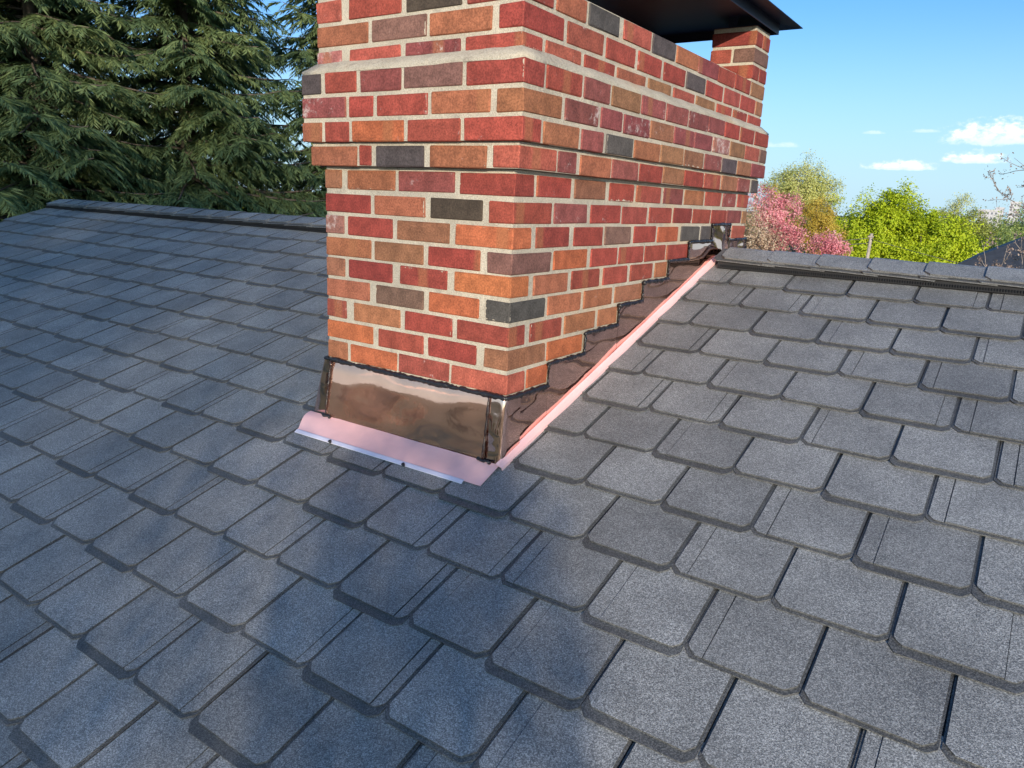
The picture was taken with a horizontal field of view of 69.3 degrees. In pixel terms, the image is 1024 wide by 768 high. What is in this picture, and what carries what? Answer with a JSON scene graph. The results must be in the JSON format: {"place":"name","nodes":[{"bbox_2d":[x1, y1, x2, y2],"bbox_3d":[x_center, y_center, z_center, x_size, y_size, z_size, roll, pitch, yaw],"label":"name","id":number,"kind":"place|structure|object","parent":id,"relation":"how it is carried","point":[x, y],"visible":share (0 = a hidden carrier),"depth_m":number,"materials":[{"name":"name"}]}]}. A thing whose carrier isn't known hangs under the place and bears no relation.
{"place":"outdoors","nodes":[
{"label":"outdoors","id":0,"kind":"place"},
{"bbox_2d":[0,199,1023,767],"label":"house","id":1,"kind":"structure","parent":0,"point":[734,507],"depth_m":1.82,"materials":[{"name":"grey asphalt"}]},
{"bbox_2d":[302,0,802,396],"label":"chimney","id":2,"kind":"object","parent":1,"relation":"on","point":[520,194],"visible":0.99,"depth_m":2.17,"materials":[{"name":"brick"}]},
{"bbox_2d":[295,222,746,485],"bbox_3d":[0.194,-0.306,2.958,0.807,0.707,2.093,12,17,33],"label":"copper flashing","id":3,"kind":"object","parent":2,"relation":"attached to","point":[385,414],"visible":0.97,"depth_m":2.29,"materials":[{"name":"metal"}]},
{"bbox_2d":[41,0,1023,221],"label":"sky","id":4,"kind":"structure","parent":0,"point":[928,92],"materials":[{"name":"blue"}]},
{"bbox_2d":[265,190,1021,252],"bbox_3d":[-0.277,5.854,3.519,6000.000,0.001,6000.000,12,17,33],"label":"ground","id":5,"kind":"structure","parent":0,"point":[767,230],"depth_m":256.42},
{"bbox_2d":[0,9,91,215],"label":"conifer","id":6,"kind":"object","parent":5,"relation":"on","point":[35,191],"visible":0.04,"depth_m":8.78,"materials":[{"name":"green plant"}]},
{"bbox_2d":[0,0,136,199],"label":"conifer","id":7,"kind":"object","parent":5,"relation":"on","point":[21,50],"depth_m":11.59,"materials":[{"name":"green plant"}]},
{"bbox_2d":[0,0,212,221],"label":"conifer","id":8,"kind":"object","parent":5,"relation":"on","point":[39,80],"visible":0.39,"depth_m":8.98,"materials":[{"name":"green plant"}]},
{"bbox_2d":[56,0,326,217],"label":"conifer","id":9,"kind":"object","parent":5,"relation":"on","point":[185,54],"visible":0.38,"depth_m":10.26,"materials":[{"name":"green plant"}]},
{"bbox_2d":[132,0,306,213],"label":"conifer","id":10,"kind":"object","parent":5,"relation":"on","point":[259,114],"visible":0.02,"depth_m":14.44,"materials":[{"name":"green plant"}]},
{"bbox_2d":[218,0,326,216],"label":"conifer","id":11,"kind":"object","parent":5,"relation":"on","point":[306,59],"visible":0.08,"depth_m":11.78,"materials":[{"name":"green plant"}]},
{"bbox_2d":[276,189,1018,250],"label":"distant woods","id":12,"kind":"object","parent":5,"relation":"on","point":[799,239],"depth_m":150.12,"materials":[{"name":"green plant"}]},
{"bbox_2d":[749,174,778,246],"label":"young tree","id":13,"kind":"object","parent":5,"relation":"on","point":[773,186],"visible":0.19,"depth_m":53.85,"materials":[{"name":"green plant"}]},
{"bbox_2d":[744,204,792,250],"bbox_3d":[11.121,-5.120,35.062,3.258,7.217,3.505,-5,16,-28],"label":"blossom tree","id":14,"kind":"object","parent":5,"relation":"on","point":[754,240],"visible":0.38,"depth_m":34.24,"materials":[{"name":"plant"}]},
{"bbox_2d":[748,182,810,252],"bbox_3d":[12.279,-5.689,35.793,3.767,8.066,2.344,12,17,33],"label":"redbud tree","id":15,"kind":"object","parent":5,"relation":"on","point":[777,210],"visible":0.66,"depth_m":34.90,"materials":[{"name":"pink plant"}]},
{"bbox_2d":[760,149,845,251],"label":"willow tree","id":16,"kind":"object","parent":5,"relation":"on","point":[790,180],"visible":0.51,"depth_m":54.15,"materials":[{"name":"green plant"}]},
{"bbox_2d":[791,193,849,254],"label":"ochre tree","id":17,"kind":"object","parent":5,"relation":"on","point":[822,220],"visible":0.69,"depth_m":42.93,"materials":[{"name":"yellow plant"}]},
{"bbox_2d":[801,227,852,255],"bbox_3d":[14.860,-4.431,35.431,2.266,6.026,2.123,12,17,33],"label":"redbud tree","id":18,"kind":"object","parent":5,"relation":"on","point":[833,246],"visible":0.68,"depth_m":34.57,"materials":[{"name":"pink plant"}]},
{"bbox_2d":[807,183,906,257],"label":"maple tree","id":19,"kind":"object","parent":5,"relation":"on","point":[857,230],"visible":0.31,"depth_m":47.30,"materials":[{"name":"green plant"}]},
{"bbox_2d":[866,233,873,257],"bbox_3d":[19.133,-5.357,40.377,0.340,5.603,0.220,12,17,33],"label":"utility pole","id":20,"kind":"object","parent":5,"relation":"on","point":[871,236],"visible":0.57,"depth_m":39.80,"materials":[{"name":"beige wood"}]},
{"bbox_2d":[789,238,867,244],"bbox_3d":[6.688,-8.470,42.528,25.630,1.233,0.032,6,14,12],"label":"wire","id":21,"kind":"object","parent":20,"relation":"attached to","point":[835,241],"visible":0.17,"depth_m":39.99,"materials":[{"name":"black metal"}]},
{"bbox_2d":[871,239,957,262],"bbox_3d":[23.686,-4.998,33.341,0.032,1.932,16.252,-7,17,-33],"label":"wire","id":22,"kind":"object","parent":20,"relation":"attached to","point":[914,251],"visible":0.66,"depth_m":37.68,"materials":[{"name":"black metal"}]},
{"bbox_2d":[859,176,944,260],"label":"maple tree","id":23,"kind":"object","parent":5,"relation":"on","point":[896,206],"visible":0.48,"depth_m":46.67,"materials":[{"name":"green plant"}]},
{"bbox_2d":[881,199,997,263],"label":"maple tree","id":24,"kind":"object","parent":5,"relation":"on","point":[951,243],"visible":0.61,"depth_m":45.43,"materials":[{"name":"green plant"}]},
{"bbox_2d":[933,192,978,225],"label":"young tree","id":25,"kind":"object","parent":5,"relation":"on","point":[957,204],"visible":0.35,"depth_m":63.58,"materials":[{"name":"green plant"}]},
{"bbox_2d":[946,205,1009,250],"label":"olive tree","id":26,"kind":"object","parent":5,"relation":"on","point":[982,227],"visible":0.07,"depth_m":59.18,"materials":[{"name":"green plant"}]},
{"bbox_2d":[972,231,1023,268],"bbox_3d":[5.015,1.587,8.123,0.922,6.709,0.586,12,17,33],"label":"dry shrub","id":27,"kind":"object","parent":5,"relation":"on","point":[1012,249],"visible":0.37,"depth_m":7.51,"materials":[{"name":"plant"}]},
{"bbox_2d":[996,207,1004,226],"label":"tower block","id":28,"kind":"structure","parent":5,"relation":"on","point":[1001,209],"depth_m":326.67,"materials":[{"name":"concrete"}]},
{"bbox_2d":[983,152,1023,221],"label":"budding tree","id":29,"kind":"object","parent":5,"relation":"on","point":[1004,194],"visible":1,"depth_m":10.95,"materials":[{"name":"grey plant"}]},
{"bbox_2d":[984,225,1023,248],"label":"pine tree","id":30,"kind":"object","parent":5,"relation":"on","point":[1006,240],"visible":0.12,"depth_m":50.27,"materials":[{"name":"green plant"}]},
{"bbox_2d":[987,201,1023,242],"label":"pine tree","id":31,"kind":"object","parent":5,"relation":"on","point":[1018,225],"visible":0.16,"depth_m":71.14,"materials":[{"name":"green plant"}]},
{"bbox_2d":[977,209,999,229],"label":"tower block","id":32,"kind":"structure","parent":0,"point":[992,212],"depth_m":326.05,"materials":[{"name":"concrete"}]},
{"bbox_2d":[958,237,1023,268],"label":"house","id":33,"kind":"structure","parent":0,"point":[995,253],"depth_m":20.36,"materials":[{"name":"grey"}]},
{"bbox_2d":[1007,202,1021,230],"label":"tower block","id":34,"kind":"structure","parent":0,"point":[1016,207],"depth_m":339.11,"materials":[{"name":"concrete"}]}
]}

